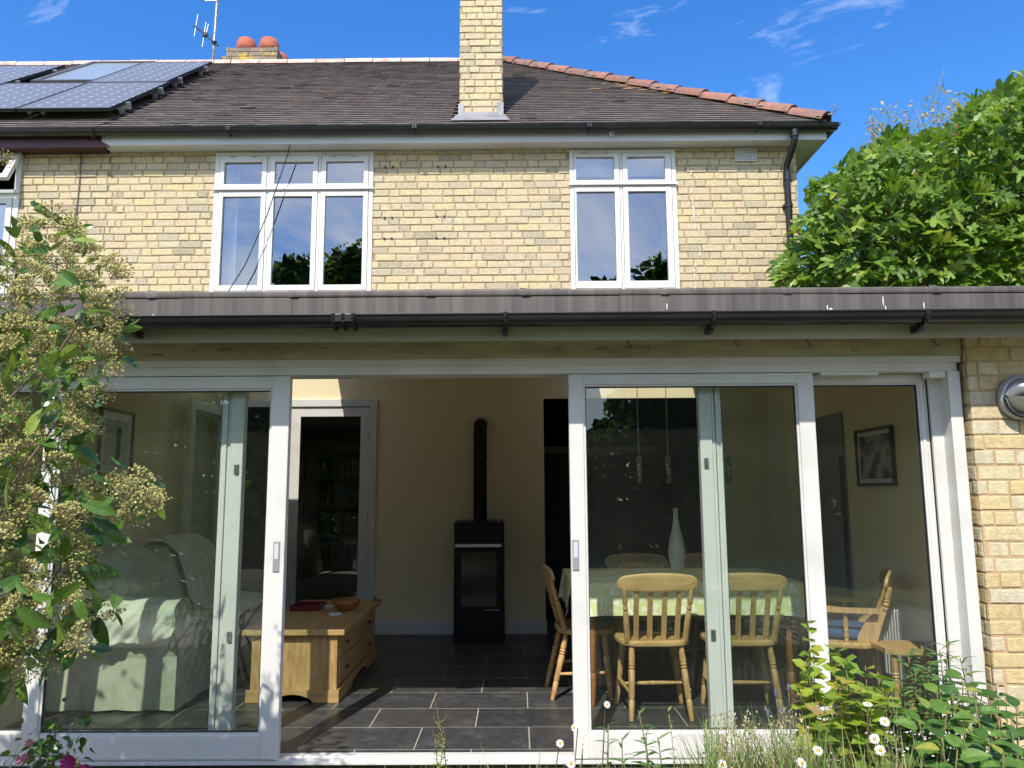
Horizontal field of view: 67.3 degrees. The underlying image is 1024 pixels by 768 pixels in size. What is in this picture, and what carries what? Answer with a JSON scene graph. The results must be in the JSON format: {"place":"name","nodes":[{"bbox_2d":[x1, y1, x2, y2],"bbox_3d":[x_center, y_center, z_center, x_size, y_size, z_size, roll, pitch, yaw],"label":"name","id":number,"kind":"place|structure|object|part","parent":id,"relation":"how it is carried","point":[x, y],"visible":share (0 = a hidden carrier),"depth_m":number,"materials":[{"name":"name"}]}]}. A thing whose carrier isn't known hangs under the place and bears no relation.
{"place":"outdoors","nodes":[
{"label":"outdoors","id":0,"kind":"place"},
{"bbox_2d":[189,616,211,624],"bbox_3d":[-2.228,1.643,5.352,0.281,0.049,0.274,0,-8,0],"label":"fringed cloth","id":1,"kind":"object","parent":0,"point":[198,619],"visible":0.41,"depth_m":5.32,"materials":[{"name":"green fabric"}]},
{"bbox_2d":[371,595,379,601],"bbox_3d":[-1.155,1.819,6.530,0.060,0.045,0.080,0,-8,0],"label":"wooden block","id":2,"kind":"object","parent":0,"point":[375,599],"depth_m":6.52,"materials":[{"name":"brown wood"}]},
{"bbox_2d":[0,631,967,767],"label":"floor","id":3,"kind":"structure","parent":0,"point":[493,697],"depth_m":5.05,"materials":[{"name":"tile"}]},
{"bbox_2d":[45,541,262,710],"bbox_3d":[-2.599,1.737,6.051,0.924,1.010,2.274,0,-8,0],"label":"sofa","id":4,"kind":"object","parent":3,"relation":"on","point":[172,673],"visible":0.45,"depth_m":5.00,"materials":[{"name":"beige fabric"}]},
{"bbox_2d":[51,596,191,652],"bbox_3d":[-2.573,1.574,5.043,0.822,0.348,0.315,0,-8,0],"label":"arm cover","id":5,"kind":"object","parent":4,"relation":"on","point":[131,630],"visible":0.51,"depth_m":4.93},
{"bbox_2d":[142,532,262,616],"bbox_3d":[-2.538,1.566,6.396,0.879,0.641,0.798,0,-8,0],"label":"throw blanket","id":6,"kind":"object","parent":4,"relation":"on","point":[195,552],"visible":0.69,"depth_m":6.29,"materials":[{"name":"green fabric"}]},
{"bbox_2d":[242,599,381,702],"bbox_3d":[-1.470,1.994,5.874,0.695,0.477,1.455,0,-8,0],"label":"coffee chest","id":7,"kind":"object","parent":3,"relation":"on","point":[327,658],"visible":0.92,"depth_m":5.22,"materials":[{"name":"brown wood"}]},
{"bbox_2d":[289,601,326,610],"bbox_3d":[-1.623,1.768,6.126,0.230,0.039,0.250,0,-8,0],"label":"tray","id":8,"kind":"object","parent":7,"relation":"on","point":[307,605],"visible":0.98,"depth_m":6.06,"materials":[{"name":"plastic"}]},
{"bbox_2d":[323,606,334,608],"bbox_3d":[-1.468,1.785,6.153,0.104,0.012,0.104,0,-8,0],"label":"coaster","id":9,"kind":"object","parent":7,"relation":"on","point":[327,607],"visible":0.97,"depth_m":6.12,"materials":[{"name":"white ceramic"}]},
{"bbox_2d":[328,612,342,615],"bbox_3d":[-1.330,1.735,5.796,0.104,0.012,0.104,0,-8,0],"label":"coaster","id":10,"kind":"object","parent":7,"relation":"on","point":[335,614],"visible":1,"depth_m":5.77,"materials":[{"name":"white ceramic"}]},
{"bbox_2d":[331,597,361,610],"bbox_3d":[-1.299,1.730,6.028,0.236,0.086,0.236,0,-8,0],"label":"wooden bowl","id":11,"kind":"object","parent":7,"relation":"on","point":[346,603],"visible":1,"depth_m":5.96,"materials":[{"name":"brown wood"}]},
{"bbox_2d":[454,418,504,642],"bbox_3d":[-0.312,1.375,7.494,0.478,2.134,0.522,0,-8,0],"label":"wood stove","id":12,"kind":"object","parent":3,"relation":"on","point":[479,585],"visible":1,"depth_m":7.22,"materials":[{"name":"black metal"}]},
{"bbox_3d":[-0.311,1.927,7.179,0.440,0.760,0.050,0,-8,0],"label":"fire door","id":13,"kind":"part","parent":12,"relation":"part of","materials":[{"name":"black glass"}]},
{"bbox_2d":[541,562,613,700],"bbox_3d":[0.462,1.718,5.440,0.492,0.890,0.514,0,-8,-4],"label":"dining chair","id":14,"kind":"object","parent":3,"relation":"on","point":[563,625],"visible":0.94,"depth_m":5.26,"materials":[{"name":"brown wood"}]},
{"bbox_2d":[605,553,674,677],"bbox_3d":[1.017,1.798,6.034,0.514,0.890,0.492,0,-8,0],"label":"dining chair","id":15,"kind":"object","parent":3,"relation":"on","point":[632,560],"visible":0.52,"depth_m":6.28,"materials":[{"name":"brown wood"}]},
{"bbox_2d":[614,573,698,721],"bbox_3d":[0.909,1.649,4.959,0.514,0.890,0.492,0,-8,-1],"label":"dining chair","id":16,"kind":"object","parent":3,"relation":"on","point":[651,583],"visible":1,"depth_m":4.81,"materials":[{"name":"brown wood"}]},
{"bbox_2d":[590,615,797,706],"bbox_3d":[1.153,1.769,5.474,1.460,0.782,0.925,0,-8,0],"label":"dining table","id":17,"kind":"object","parent":3,"relation":"on","point":[790,642],"visible":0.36,"depth_m":5.06,"materials":[{"name":"brown wood"}]},
{"bbox_2d":[558,568,804,616],"bbox_3d":[1.153,1.481,5.516,1.608,0.220,1.064,0,-8,0],"label":"tablecloth","id":18,"kind":"object","parent":17,"relation":"on","point":[606,595],"visible":0.56,"depth_m":5.03,"materials":[{"name":"fabric"}]},
{"bbox_2d":[668,508,685,570],"bbox_3d":[1.242,1.173,5.806,0.128,0.465,0.128,0,-8,0],"label":"vase","id":19,"kind":"object","parent":18,"relation":"on","point":[676,552],"visible":1,"depth_m":5.76,"materials":[{"name":"ceramic"}]},
{"bbox_2d":[684,553,751,677],"bbox_3d":[1.576,1.794,6.031,0.514,0.890,0.492,0,-8,-1],"label":"dining chair","id":20,"kind":"object","parent":3,"relation":"on","point":[693,559],"visible":0.3,"depth_m":5.85,"materials":[{"name":"brown wood"}]},
{"bbox_2d":[699,573,787,720],"bbox_3d":[1.471,1.646,4.955,0.514,0.890,0.492,0,-8,1],"label":"dining chair","id":21,"kind":"object","parent":3,"relation":"on","point":[752,583],"visible":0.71,"depth_m":4.81,"materials":[{"name":"brown wood"}]},
{"bbox_2d":[826,568,891,706],"bbox_3d":[2.198,1.641,4.953,0.492,0.890,0.542,-4,-9,22],"label":"dining chair","id":22,"kind":"object","parent":3,"relation":"on","point":[872,616],"visible":0.52,"depth_m":4.75,"materials":[{"name":"brown wood"}]},
{"bbox_2d":[827,619,863,638],"bbox_3d":[2.139,1.589,4.985,0.380,0.070,0.400,-4,-9,22],"label":"seat cushion","id":23,"kind":"object","parent":22,"relation":"on","point":[835,628],"visible":0.47,"depth_m":4.84,"materials":[{"name":"blue fabric"}]},
{"bbox_2d":[870,640,932,711],"bbox_3d":[2.338,1.800,4.591,0.280,0.466,0.300,0,-8,0],"label":"wooden stool","id":24,"kind":"object","parent":3,"relation":"on","point":[894,646],"visible":0.49,"depth_m":4.58,"materials":[{"name":"brown wood"}]},
{"bbox_2d":[9,703,1010,767],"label":"long grass","id":25,"kind":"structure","parent":0,"point":[781,759],"depth_m":2.54,"materials":[{"name":"green plant"}]},
{"bbox_2d":[0,0,1023,267],"label":"sky","id":26,"kind":"structure","parent":0,"point":[852,56],"materials":[{"name":"blue"}]},
{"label":"soil","id":27,"kind":"structure","parent":0,"visible":0},
{"bbox_2d":[3,718,72,767],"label":"silver ragwort","id":28,"kind":"object","parent":27,"relation":"on","point":[45,737],"visible":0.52,"depth_m":2.74,"materials":[{"name":"green plant"}]},
{"bbox_2d":[0,698,94,767],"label":"petunia plant","id":29,"kind":"object","parent":27,"relation":"on","point":[68,760],"visible":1,"depth_m":2.68,"materials":[{"name":"green plant"}]},
{"bbox_2d":[0,149,169,710],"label":"flowering shrub","id":30,"kind":"object","parent":27,"relation":"on","point":[19,600],"visible":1,"depth_m":2.21,"materials":[{"name":"green plant"}]},
{"bbox_2d":[431,702,448,767],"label":"seedy weed","id":31,"kind":"object","parent":27,"relation":"on","point":[442,745],"visible":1,"depth_m":2.69,"materials":[{"name":"green plant"}]},
{"bbox_2d":[555,739,563,767],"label":"daisy","id":32,"kind":"object","parent":27,"relation":"on","point":[559,743],"visible":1,"depth_m":2.70,"materials":[{"name":"white plant"}]},
{"bbox_2d":[566,758,575,767],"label":"daisy","id":33,"kind":"object","parent":27,"relation":"on","point":[570,763],"visible":1,"depth_m":2.50,"materials":[{"name":"white plant"}]},
{"bbox_2d":[571,724,577,767],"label":"daisy","id":34,"kind":"object","parent":27,"relation":"on","point":[573,727],"visible":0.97,"depth_m":2.75,"materials":[{"name":"white plant"}]},
{"bbox_2d":[578,741,586,767],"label":"daisy","id":35,"kind":"object","parent":27,"relation":"on","point":[581,744],"visible":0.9,"depth_m":2.70,"materials":[{"name":"white plant"}]},
{"bbox_2d":[602,701,609,767],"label":"daisy","id":36,"kind":"object","parent":27,"relation":"on","point":[607,704],"visible":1,"depth_m":2.80,"materials":[{"name":"white plant"}]},
{"bbox_2d":[596,707,673,767],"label":"lance leaf weed","id":37,"kind":"object","parent":27,"relation":"on","point":[646,764],"visible":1,"depth_m":2.71,"materials":[{"name":"green plant"}]},
{"bbox_2d":[668,707,707,767],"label":"seeding stalk","id":38,"kind":"object","parent":27,"relation":"on","point":[674,737],"visible":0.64,"depth_m":2.79,"materials":[{"name":"green plant"}]},
{"bbox_2d":[717,760,726,767],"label":"daisy","id":39,"kind":"object","parent":27,"relation":"on","point":[722,764],"visible":0.76,"depth_m":2.40,"materials":[{"name":"white plant"}]},
{"bbox_2d":[764,684,810,758],"bbox_3d":[1.041,1.494,2.863,0.188,0.657,0.357,-2,-8,14],"label":"lavender","id":40,"kind":"object","parent":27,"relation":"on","point":[775,693],"visible":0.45,"depth_m":2.99,"materials":[{"name":"green plant"}]},
{"bbox_2d":[796,758,805,767],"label":"daisy","id":41,"kind":"object","parent":27,"relation":"on","point":[800,761],"visible":0.85,"depth_m":2.40,"materials":[{"name":"white plant"}]},
{"bbox_2d":[812,746,822,766],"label":"daisy","id":42,"kind":"object","parent":27,"relation":"on","point":[817,750],"visible":0.97,"depth_m":2.45,"materials":[{"name":"white plant"}]},
{"bbox_2d":[789,620,854,766],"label":"climbing vine","id":43,"kind":"object","parent":27,"relation":"on","point":[813,693],"visible":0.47,"depth_m":3.03,"materials":[{"name":"green plant"}]},
{"bbox_2d":[789,654,912,767],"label":"lime shrub","id":44,"kind":"object","parent":27,"relation":"on","point":[876,712],"visible":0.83,"depth_m":2.82,"materials":[{"name":"green plant"}]},
{"bbox_2d":[862,702,871,767],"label":"daisy","id":45,"kind":"object","parent":27,"relation":"on","point":[867,704],"visible":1,"depth_m":2.64,"materials":[{"name":"white plant"}]},
{"bbox_2d":[869,734,879,767],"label":"daisy","id":46,"kind":"object","parent":27,"relation":"on","point":[876,738],"visible":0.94,"depth_m":2.55,"materials":[{"name":"white plant"}]},
{"bbox_2d":[874,745,885,767],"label":"daisy","id":47,"kind":"object","parent":27,"relation":"on","point":[877,750],"visible":0.85,"depth_m":2.50,"materials":[{"name":"white plant"}]},
{"bbox_2d":[879,717,889,767],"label":"daisy","id":48,"kind":"object","parent":27,"relation":"on","point":[884,721],"visible":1,"depth_m":2.60,"materials":[{"name":"white plant"}]},
{"bbox_2d":[882,688,918,767],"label":"silver herb","id":49,"kind":"object","parent":27,"relation":"on","point":[896,736],"visible":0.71,"depth_m":2.80,"materials":[{"name":"green plant"}]},
{"bbox_2d":[886,640,997,761],"bbox_3d":[1.661,1.441,3.049,0.655,0.808,0.338,5,-10,-34],"label":"leafy perennial","id":50,"kind":"object","parent":27,"relation":"on","point":[916,701],"visible":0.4,"depth_m":3.05,"materials":[{"name":"green plant"}]},
{"bbox_2d":[893,669,1023,767],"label":"broad leaved plant","id":51,"kind":"object","parent":27,"relation":"on","point":[971,745],"visible":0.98,"depth_m":2.70,"materials":[{"name":"green plant"}]},
{"bbox_2d":[954,665,1011,749],"bbox_3d":[1.858,1.478,2.999,0.259,0.717,0.173,-5,-9,31],"label":"sprawling mint","id":52,"kind":"object","parent":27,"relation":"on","point":[1001,694],"visible":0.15,"depth_m":3.04,"materials":[{"name":"green plant"}]},
{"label":"ground","id":53,"kind":"structure","parent":0,"visible":0},
{"bbox_2d":[0,59,231,292],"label":"neighbouring house","id":54,"kind":"structure","parent":53,"relation":"on","point":[48,149],"depth_m":8.29,"materials":[{"name":"brick"}]},
{"bbox_2d":[0,153,23,292],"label":"window","id":55,"kind":"structure","parent":54,"relation":"in","point":[10,198],"depth_m":8.26,"materials":[{"name":"white paint"}]},
{"bbox_2d":[0,65,64,84],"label":"solar panel","id":56,"kind":"object","parent":54,"relation":"attached to","point":[13,73],"visible":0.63,"depth_m":10.57,"materials":[{"name":"glass"}]},
{"bbox_2d":[0,82,87,114],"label":"solar panel","id":57,"kind":"object","parent":54,"relation":"attached to","point":[13,96],"visible":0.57,"depth_m":9.15,"materials":[{"name":"glass"}]},
{"bbox_2d":[70,154,81,291],"bbox_3d":[-4.670,-1.214,8.165,0.027,2.600,0.014,0,-8,0],"label":"wall cable","id":58,"kind":"object","parent":54,"relation":"attached to","point":[78,191],"depth_m":8.29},
{"bbox_2d":[30,61,154,82],"bbox_3d":[-5.889,-4.417,10.925,0.950,0.085,1.750,0,30,0],"label":"solar panel","id":59,"kind":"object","parent":54,"relation":"attached to","point":[88,71],"depth_m":10.84,"materials":[{"name":"blue glass"}]},
{"bbox_2d":[16,81,169,114],"bbox_3d":[-4.819,-3.336,9.027,1.088,0.137,1.648,0,30,0],"label":"solar panel","id":60,"kind":"object","parent":54,"relation":"attached to","point":[103,96],"visible":1,"depth_m":8.82,"materials":[{"name":"glass"}]},
{"bbox_2d":[88,61,211,87],"bbox_3d":[-4.859,-4.204,10.504,1.073,0.137,1.723,0,30,0],"label":"solar panel","id":61,"kind":"object","parent":54,"relation":"attached to","point":[173,73],"visible":0.84,"depth_m":10.40,"materials":[{"name":"glass"}]},
{"bbox_2d":[193,0,218,59],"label":"tv aerial","id":62,"kind":"object","parent":54,"relation":"attached to","point":[205,35],"visible":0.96,"depth_m":12.26,"materials":[{"name":"metal"}]},
{"bbox_2d":[95,0,840,631],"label":"brick house","id":63,"kind":"structure","parent":53,"relation":"on","point":[481,162],"depth_m":8.30,"materials":[{"name":"brick"}]},
{"bbox_2d":[220,36,287,59],"bbox_3d":[-4.216,-5.036,12.690,0.923,1.110,0.805,0,-8,0],"label":"chimney stack","id":64,"kind":"object","parent":63,"relation":"on","point":[247,48],"visible":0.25,"depth_m":12.34,"materials":[{"name":"brick"}]},
{"bbox_2d":[228,145,289,291],"bbox_3d":[-2.693,-1.620,8.082,0.671,1.863,0.042,0,-8,0],"label":"loose cable","id":65,"kind":"object","parent":63,"relation":"attached to","point":[263,222],"visible":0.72,"depth_m":8.10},
{"bbox_2d":[209,151,373,291],"bbox_3d":[-2.342,-1.692,8.291,1.760,1.633,0.252,0,-8,0],"label":"window","id":66,"kind":"structure","parent":63,"relation":"in","point":[227,189],"depth_m":8.26,"materials":[{"name":"white paint"}]},
{"bbox_2d":[256,449,359,568],"bbox_3d":[-2.515,1.817,9.911,1.430,1.947,0.300,0,-8,0],"label":"bookcase","id":67,"kind":"object","parent":63,"relation":"in","point":[338,551],"visible":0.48,"depth_m":9.83,"materials":[{"name":"paint"}]},
{"bbox_2d":[299,513,312,520],"bbox_3d":[-2.722,1.693,9.766,0.380,0.100,0.055,0,-8,0],"label":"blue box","id":68,"kind":"object","parent":67,"relation":"on","point":[305,516],"visible":0.36,"depth_m":9.74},
{"bbox_2d":[286,525,356,601],"bbox_3d":[-2.053,2.040,8.363,0.849,1.000,0.800,0,-8,0],"label":"armchair","id":69,"kind":"object","parent":63,"relation":"in","point":[315,581],"visible":0.41,"depth_m":8.04,"materials":[{"name":"black fabric"}]},
{"bbox_2d":[544,446,656,617],"bbox_3d":[1.003,1.689,8.946,1.320,1.897,0.600,0,-8,0],"label":"tall cupboard","id":70,"kind":"object","parent":63,"relation":"on","point":[557,512],"visible":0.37,"depth_m":8.69,"materials":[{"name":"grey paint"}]},
{"bbox_3d":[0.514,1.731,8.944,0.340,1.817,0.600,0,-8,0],"label":"door front","id":71,"kind":"part","parent":70,"relation":"part of","materials":[{"name":"black wood"}]},
{"bbox_2d":[569,149,679,288],"bbox_3d":[1.199,-1.716,8.243,1.192,1.628,0.197,0,-8,0],"label":"window","id":72,"kind":"structure","parent":63,"relation":"in","point":[620,165],"depth_m":8.24,"materials":[{"name":"white paint"}]},
{"bbox_2d":[0,285,1023,765],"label":"garden room","id":73,"kind":"object","parent":53,"relation":"on","point":[804,381],"visible":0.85,"depth_m":4.29,"materials":[{"name":"paint"}]},
{"bbox_2d":[95,407,135,475],"bbox_3d":[-3.068,0.456,5.965,0.024,0.510,0.500,0,-8,0],"label":"framed picture","id":74,"kind":"object","parent":73,"relation":"attached to","point":[118,443],"visible":0.8,"depth_m":5.95,"materials":[{"name":"white wood"}]},
{"bbox_2d":[0,380,248,754],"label":"fixed door","id":75,"kind":"structure","parent":73,"relation":"in","point":[231,489],"depth_m":4.25,"materials":[{"name":"white paint"}]},
{"bbox_2d":[19,376,292,759],"bbox_3d":[-1.918,0.971,4.201,1.362,2.037,0.062,0,-8,0],"label":"sliding door","id":76,"kind":"structure","parent":73,"relation":"in","point":[263,743],"depth_m":4.12,"materials":[{"name":"white paint"}]},
{"bbox_2d":[181,398,221,546],"bbox_3d":[-2.949,1.299,7.321,0.180,2.252,0.820,0,-8,0],"label":"interior door","id":77,"kind":"structure","parent":73,"relation":"in","point":[194,405],"depth_m":7.06,"materials":[{"name":"white paint"}]},
{"bbox_2d":[285,407,369,607],"bbox_3d":[-1.847,1.354,7.760,0.818,2.252,0.060,0,-8,0],"label":"door frame","id":78,"kind":"structure","parent":73,"relation":"in","point":[297,412],"depth_m":7.79,"materials":[{"name":"white paint"}]},
{"bbox_2d":[636,395,641,475],"bbox_3d":[0.950,0.169,5.826,0.042,1.156,0.042,0,-8,0],"label":"pendant lamp","id":79,"kind":"object","parent":73,"relation":"hanging from","point":[638,460],"visible":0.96,"depth_m":5.78,"materials":[{"name":"metal"}]},
{"bbox_2d":[665,388,671,482],"bbox_3d":[1.168,0.168,5.824,0.042,1.156,0.042,0,-8,0],"label":"pendant lamp","id":80,"kind":"object","parent":73,"relation":"hanging from","point":[667,460],"visible":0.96,"depth_m":5.78,"materials":[{"name":"metal"}]},
{"bbox_2d":[568,373,832,758],"bbox_3d":[1.003,0.952,4.183,1.365,2.037,0.062,0,-8,0],"label":"sliding door","id":81,"kind":"structure","parent":73,"relation":"in","point":[801,384],"depth_m":4.17,"materials":[{"name":"white paint"}]},
{"bbox_2d":[725,392,731,475],"bbox_3d":[1.618,0.165,5.822,0.042,1.156,0.042,0,-8,0],"label":"pendant lamp","id":82,"kind":"object","parent":73,"relation":"hanging from","point":[728,461],"visible":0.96,"depth_m":5.77,"materials":[{"name":"metal"}]},
{"bbox_2d":[725,488,732,493],"bbox_3d":[2.143,1.076,7.764,0.180,0.060,0.014,0,-8,0],"label":"switch plate","id":83,"kind":"object","parent":73,"relation":"attached to","point":[728,490],"visible":0.45,"depth_m":7.76,"materials":[{"name":"grey plastic"}]},
{"bbox_2d":[696,374,954,751],"bbox_3d":[1.744,0.958,4.256,1.365,2.037,0.072,0,-8,0],"label":"fixed door","id":84,"kind":"structure","parent":73,"relation":"in","point":[720,691],"depth_m":4.26,"materials":[{"name":"white paint"}]},
{"bbox_2d":[815,412,858,673],"bbox_3d":[2.592,1.261,6.294,0.024,1.996,0.790,0,-8,0],"label":"side door","id":85,"kind":"structure","parent":73,"relation":"in","point":[834,506],"depth_m":6.16,"materials":[{"name":"grey paint"}]},
{"bbox_2d":[853,425,897,485],"bbox_3d":[2.582,0.519,5.479,0.024,0.410,0.570,0,-8,0],"label":"framed picture","id":86,"kind":"object","parent":73,"relation":"attached to","point":[875,457],"visible":1,"depth_m":5.45,"materials":[{"name":"grey wood"}]},
{"bbox_2d":[882,599,936,698],"bbox_3d":[2.554,1.679,4.899,0.070,0.512,0.704,0,-8,0],"label":"radiator","id":87,"kind":"object","parent":73,"relation":"attached to","point":[905,621],"visible":0.56,"depth_m":4.92,"materials":[{"name":"metal"}]},
{"bbox_2d":[996,374,1023,419],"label":"bulkhead lamp","id":88,"kind":"object","parent":73,"relation":"attached to","point":[1010,396],"visible":1,"depth_m":4.14,"materials":[{"name":"metal"}]},
{"bbox_2d":[765,69,1023,287],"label":"fig tree","id":89,"kind":"object","parent":53,"relation":"on","point":[941,235],"visible":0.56,"depth_m":6.69,"materials":[{"name":"green plant"}]},
{"bbox_2d":[858,69,970,203],"bbox_3d":[4.812,-0.518,8.659,1.847,6.454,0.728,0,-8,0],"label":"wispy shrub","id":90,"kind":"object","parent":53,"relation":"on","point":[906,123],"visible":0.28,"depth_m":9.00,"materials":[{"name":"green plant"}]}
]}

